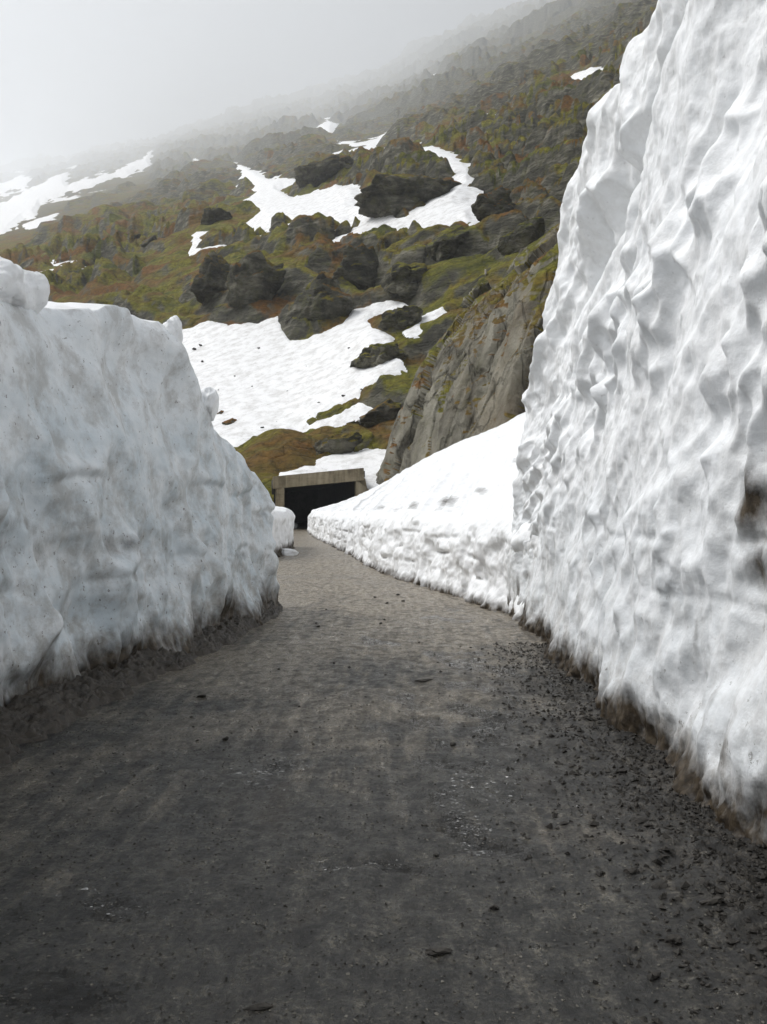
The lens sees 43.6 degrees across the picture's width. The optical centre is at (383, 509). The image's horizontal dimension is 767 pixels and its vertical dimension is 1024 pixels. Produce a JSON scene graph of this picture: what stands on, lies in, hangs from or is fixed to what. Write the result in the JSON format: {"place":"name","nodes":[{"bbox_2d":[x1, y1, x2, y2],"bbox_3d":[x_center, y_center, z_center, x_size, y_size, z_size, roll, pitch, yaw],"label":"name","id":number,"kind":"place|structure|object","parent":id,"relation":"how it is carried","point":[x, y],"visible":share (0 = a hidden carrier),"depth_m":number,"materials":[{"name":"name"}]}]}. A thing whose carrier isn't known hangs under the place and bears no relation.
{"place":"outdoors","nodes":[
{"label":"outdoors","id":0,"kind":"place"},
{"bbox_2d":[0,0,526,165],"label":"sky","id":1,"kind":"structure","parent":0,"point":[76,76],"materials":[{"name":"grey"}]},
{"bbox_2d":[0,0,657,501],"bbox_3d":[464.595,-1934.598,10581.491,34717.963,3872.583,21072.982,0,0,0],"label":"mountain","id":2,"kind":"structure","parent":0,"point":[502,98],"depth_m":303.71,"materials":[{"name":"green plant"}]},
{"bbox_2d":[0,171,31,198],"bbox_3d":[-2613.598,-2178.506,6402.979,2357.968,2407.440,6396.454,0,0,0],"label":"snow patch","id":3,"kind":"object","parent":2,"relation":"on","point":[19,182],"visible":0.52,"depth_m":5227.46,"materials":[{"name":"white snow"}]},
{"bbox_2d":[22,213,58,229],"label":"snow patch","id":4,"kind":"object","parent":2,"relation":"on","point":[35,223],"visible":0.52,"depth_m":1069.86,"materials":[{"name":"white snow"}]},
{"bbox_2d":[41,260,85,271],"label":"snow patch","id":5,"kind":"object","parent":2,"relation":"on","point":[57,264],"visible":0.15,"depth_m":292.76,"materials":[{"name":"white snow"}]},
{"bbox_2d":[0,150,153,233],"bbox_3d":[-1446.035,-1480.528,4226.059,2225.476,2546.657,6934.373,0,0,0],"label":"snow patch","id":6,"kind":"object","parent":2,"relation":"on","point":[26,204],"visible":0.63,"depth_m":2909.93,"materials":[{"name":"white snow"}]},
{"bbox_2d":[131,233,140,238],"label":"boulder","id":7,"kind":"object","parent":2,"relation":"on","point":[137,235],"visible":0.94,"depth_m":315.46,"materials":[{"name":"grey stone"}]},
{"bbox_2d":[141,235,156,246],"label":"boulder","id":8,"kind":"object","parent":2,"relation":"on","point":[147,241],"visible":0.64,"depth_m":288.61,"materials":[{"name":"grey stone"}]},
{"bbox_2d":[188,231,225,255],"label":"snow patch","id":9,"kind":"object","parent":2,"relation":"on","point":[195,241],"visible":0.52,"depth_m":256.32,"materials":[{"name":"white snow"}]},
{"bbox_2d":[190,250,231,303],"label":"rock outcrop","id":10,"kind":"object","parent":2,"relation":"on","point":[209,280],"visible":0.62,"depth_m":175.91,"materials":[{"name":"grey stone"}]},
{"bbox_2d":[200,206,231,224],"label":"rock outcrop","id":11,"kind":"object","parent":2,"relation":"on","point":[210,215],"visible":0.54,"depth_m":289.00,"materials":[{"name":"grey stone"}]},
{"bbox_2d":[222,418,236,424],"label":"boulder","id":12,"kind":"object","parent":2,"relation":"on","point":[229,421],"visible":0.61,"depth_m":113.31,"materials":[{"name":"brown stone"}]},
{"bbox_2d":[225,250,286,307],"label":"rock outcrop","id":13,"kind":"object","parent":2,"relation":"on","point":[254,276],"visible":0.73,"depth_m":158.30,"materials":[{"name":"grey stone"}]},
{"bbox_2d":[182,300,407,446],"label":"snow patch","id":14,"kind":"object","parent":2,"relation":"on","point":[308,374],"visible":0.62,"depth_m":126.83,"materials":[{"name":"white snow"}]},
{"bbox_2d":[284,271,354,324],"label":"rock outcrop","id":15,"kind":"object","parent":2,"relation":"on","point":[322,296],"visible":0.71,"depth_m":141.34,"materials":[{"name":"grey stone"}]},
{"bbox_2d":[294,155,354,188],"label":"rock outcrop","id":16,"kind":"object","parent":2,"relation":"on","point":[315,173],"visible":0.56,"depth_m":305.66,"materials":[{"name":"grey stone"}]},
{"bbox_2d":[317,117,337,132],"bbox_3d":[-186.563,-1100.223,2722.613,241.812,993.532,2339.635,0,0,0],"label":"snow patch","id":17,"kind":"object","parent":2,"relation":"on","point":[328,126],"visible":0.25,"depth_m":2373.35,"materials":[{"name":"white snow"}]},
{"bbox_2d":[279,448,385,489],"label":"snow drift","id":18,"kind":"object","parent":2,"relation":"on","point":[369,461],"visible":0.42,"depth_m":89.04,"materials":[{"name":"white snow"}]},
{"bbox_2d":[313,431,362,454],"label":"rock outcrop","id":19,"kind":"object","parent":2,"relation":"on","point":[348,442],"visible":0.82,"depth_m":94.34,"materials":[{"name":"grey stone"}]},
{"bbox_2d":[332,243,378,289],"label":"rock outcrop","id":20,"kind":"object","parent":2,"relation":"on","point":[358,266],"visible":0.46,"depth_m":154.26,"materials":[{"name":"grey stone"}]},
{"bbox_2d":[234,142,483,241],"bbox_3d":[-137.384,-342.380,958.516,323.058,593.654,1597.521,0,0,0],"label":"snow patch","id":21,"kind":"object","parent":2,"relation":"on","point":[269,199],"visible":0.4,"depth_m":232.73,"materials":[{"name":"white snow"}]},
{"bbox_2d":[332,132,385,153],"bbox_3d":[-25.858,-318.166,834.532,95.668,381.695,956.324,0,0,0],"label":"snow patch","id":22,"kind":"object","parent":2,"relation":"on","point":[372,143],"visible":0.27,"depth_m":689.68,"materials":[{"name":"white snow"}]},
{"bbox_2d":[350,341,407,368],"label":"rock outcrop","id":23,"kind":"object","parent":2,"relation":"on","point":[373,355],"visible":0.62,"depth_m":117.56,"materials":[{"name":"grey stone"}]},
{"bbox_2d":[359,398,401,427],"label":"rock outcrop","id":24,"kind":"object","parent":2,"relation":"on","point":[387,409],"visible":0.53,"depth_m":101.97,"materials":[{"name":"grey stone"}]},
{"bbox_2d":[377,305,422,329],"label":"rock outcrop","id":25,"kind":"object","parent":2,"relation":"on","point":[403,317],"visible":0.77,"depth_m":125.93,"materials":[{"name":"grey stone"}]},
{"bbox_2d":[354,173,461,217],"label":"rock outcrop","id":26,"kind":"object","parent":2,"relation":"on","point":[385,195],"visible":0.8,"depth_m":190.11,"materials":[{"name":"grey stone"}]},
{"bbox_2d":[381,261,434,298],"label":"rock outcrop","id":27,"kind":"object","parent":2,"relation":"on","point":[401,279],"visible":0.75,"depth_m":138.21,"materials":[{"name":"grey stone"}]},
{"bbox_2d":[402,307,446,338],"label":"snow patch","id":28,"kind":"object","parent":2,"relation":"on","point":[414,331],"visible":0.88,"depth_m":125.22,"materials":[{"name":"white snow"}]},
{"bbox_2d":[426,225,469,262],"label":"rock outcrop","id":29,"kind":"object","parent":2,"relation":"on","point":[446,243],"visible":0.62,"depth_m":145.43,"materials":[{"name":"grey stone"}]},
{"bbox_2d":[376,223,559,484],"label":"cliff","id":30,"kind":"structure","parent":2,"relation":"on","point":[471,378],"depth_m":60.60,"materials":[{"name":"grey stone"}]},
{"bbox_2d":[471,186,515,220],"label":"rock outcrop","id":31,"kind":"object","parent":2,"relation":"on","point":[497,200],"visible":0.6,"depth_m":149.05,"materials":[{"name":"grey stone"}]},
{"bbox_2d":[497,217,545,254],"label":"rock outcrop","id":32,"kind":"object","parent":2,"relation":"on","point":[526,233],"visible":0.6,"depth_m":130.68,"materials":[{"name":"grey stone"}]},
{"bbox_2d":[571,67,602,79],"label":"snow patch","id":33,"kind":"object","parent":2,"relation":"on","point":[580,75],"visible":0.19,"depth_m":352.21,"materials":[{"name":"white snow"}]},
{"bbox_2d":[0,522,766,1023],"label":"road","id":34,"kind":"structure","parent":0,"point":[332,592],"depth_m":4.82,"materials":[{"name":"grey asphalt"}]},
{"bbox_2d":[0,600,282,765],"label":"mud ridge","id":35,"kind":"structure","parent":34,"relation":"on","point":[39,713],"depth_m":8.58,"materials":[{"name":"soil"}]},
{"bbox_2d":[242,1002,273,1010],"bbox_3d":[-0.429,1.697,3.279,0.108,0.023,0.038,-5,2,-6],"label":"stone","id":36,"kind":"object","parent":34,"relation":"on","point":[261,1006],"visible":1,"depth_m":3.27,"materials":[{"name":"grey stone"}]},
{"bbox_2d":[282,548,298,555],"bbox_3d":[-3.523,1.609,35.586,0.760,0.340,0.611,6,10,-17],"label":"snow lump","id":37,"kind":"object","parent":34,"relation":"on","point":[288,552],"visible":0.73,"depth_m":35.39,"materials":[{"name":"white snow"}]},
{"bbox_2d":[271,468,368,521],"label":"tunnel","id":38,"kind":"structure","parent":34,"relation":"on","point":[301,497],"depth_m":88.44,"materials":[{"name":"concrete"}]},
{"bbox_2d":[42,611,618,921],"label":"stones","id":39,"kind":"object","parent":34,"relation":"on","point":[475,816],"visible":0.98,"depth_m":6.05,"materials":[{"name":"grey stone"}]},
{"bbox_2d":[415,679,432,681],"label":"stone","id":40,"kind":"object","parent":34,"relation":"on","point":[423,680],"visible":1,"depth_m":9.54,"materials":[{"name":"grey stone"}]},
{"bbox_2d":[424,947,452,955],"bbox_3d":[0.214,1.697,3.686,0.111,0.025,0.046,0,0,-9],"label":"stone","id":41,"kind":"object","parent":34,"relation":"on","point":[435,951],"visible":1,"depth_m":3.68,"materials":[{"name":"grey stone"}]},
{"bbox_2d":[489,904,498,909],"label":"stone","id":42,"kind":"object","parent":34,"relation":"on","point":[494,907],"visible":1,"depth_m":4.10,"materials":[{"name":"grey stone"}]},
{"bbox_2d":[438,642,766,1023],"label":"gravel","id":43,"kind":"structure","parent":34,"relation":"on","point":[758,931],"depth_m":4.95,"materials":[{"name":"grey gravel"}]},
{"bbox_2d":[613,769,626,773],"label":"stone","id":44,"kind":"object","parent":34,"relation":"on","point":[621,771],"visible":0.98,"depth_m":6.07,"materials":[{"name":"grey stone"}]},
{"bbox_2d":[623,868,638,873],"bbox_3d":[1.151,1.680,4.460,0.075,0.027,0.043,-4,3,-6],"label":"stone","id":45,"kind":"object","parent":34,"relation":"on","point":[631,870],"visible":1,"depth_m":4.45,"materials":[{"name":"grey stone"}]},
{"bbox_2d":[630,817,647,823],"bbox_3d":[1.381,1.684,5.195,0.102,0.022,0.052,-7,13,-6],"label":"stone","id":46,"kind":"object","parent":34,"relation":"on","point":[641,820],"visible":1,"depth_m":5.19,"materials":[{"name":"grey stone"}]},
{"bbox_2d":[650,971,660,978],"bbox_3d":[0.982,1.700,3.495,0.065,0.026,0.040,-14,-13,-6],"label":"stone","id":47,"kind":"object","parent":34,"relation":"on","point":[657,974],"visible":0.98,"depth_m":3.48,"materials":[{"name":"grey stone"}]},
{"bbox_2d":[651,879,667,888],"bbox_3d":[1.236,1.688,4.301,0.091,0.027,0.057,-16,18,-6],"label":"stone","id":48,"kind":"object","parent":34,"relation":"on","point":[662,884],"visible":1,"depth_m":4.29,"materials":[{"name":"grey stone"}]},
{"bbox_2d":[664,934,681,944],"bbox_3d":[1.140,1.693,3.778,0.068,0.044,0.065,0,0,13],"label":"stone","id":49,"kind":"object","parent":34,"relation":"on","point":[675,939],"visible":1,"depth_m":3.76,"materials":[{"name":"grey stone"}]},
{"bbox_2d":[699,896,723,904],"bbox_3d":[1.401,1.672,4.093,0.115,0.027,0.049,-10,-12,-6],"label":"stone","id":50,"kind":"object","parent":34,"relation":"on","point":[715,900],"visible":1,"depth_m":4.08,"materials":[{"name":"grey stone"}]},
{"bbox_2d":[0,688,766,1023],"bbox_3d":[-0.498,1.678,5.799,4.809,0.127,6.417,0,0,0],"label":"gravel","id":51,"kind":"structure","parent":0,"point":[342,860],"depth_m":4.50,"materials":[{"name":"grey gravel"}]},
{"label":"ground","id":52,"kind":"structure","parent":0,"visible":0},
{"bbox_2d":[0,301,279,706],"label":"snow wall","id":53,"kind":"structure","parent":52,"relation":"on","point":[137,506],"depth_m":9.70,"materials":[{"name":"white snow"}]},
{"bbox_2d":[0,257,26,304],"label":"snow lump","id":54,"kind":"object","parent":53,"relation":"on","point":[12,290],"visible":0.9,"depth_m":8.33,"materials":[{"name":"white snow"}]},
{"bbox_2d":[15,269,49,313],"bbox_3d":[-3.316,-2.002,8.922,0.373,0.457,0.483,6,11,0],"label":"snow lump","id":55,"kind":"object","parent":53,"relation":"on","point":[37,285],"visible":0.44,"depth_m":8.84,"materials":[{"name":"white snow"}]},
{"bbox_2d":[163,315,182,341],"bbox_3d":[-2.581,-2.148,11.738,0.270,0.454,0.395,6,11,0],"label":"snow lump","id":56,"kind":"object","parent":53,"relation":"on","point":[173,325],"visible":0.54,"depth_m":11.61,"materials":[{"name":"white snow"}]},
{"bbox_2d":[201,387,218,420],"bbox_3d":[-2.351,-1.391,12.741,0.318,0.494,0.406,6,11,0],"label":"snow lump","id":57,"kind":"object","parent":53,"relation":"on","point":[210,397],"visible":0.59,"depth_m":12.62,"materials":[{"name":"white snow"}]},
{"bbox_2d":[271,506,294,556],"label":"snow bank","id":58,"kind":"structure","parent":52,"relation":"on","point":[283,527],"depth_m":36.24,"materials":[{"name":"white snow"}]},
{"bbox_2d":[307,412,537,619],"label":"snow bank","id":59,"kind":"structure","parent":52,"relation":"on","point":[441,521],"depth_m":23.34,"materials":[{"name":"white snow"}]},
{"bbox_2d":[507,0,766,847],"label":"snow wall","id":60,"kind":"structure","parent":52,"relation":"on","point":[639,484],"depth_m":7.03,"materials":[{"name":"white snow"}]}
]}

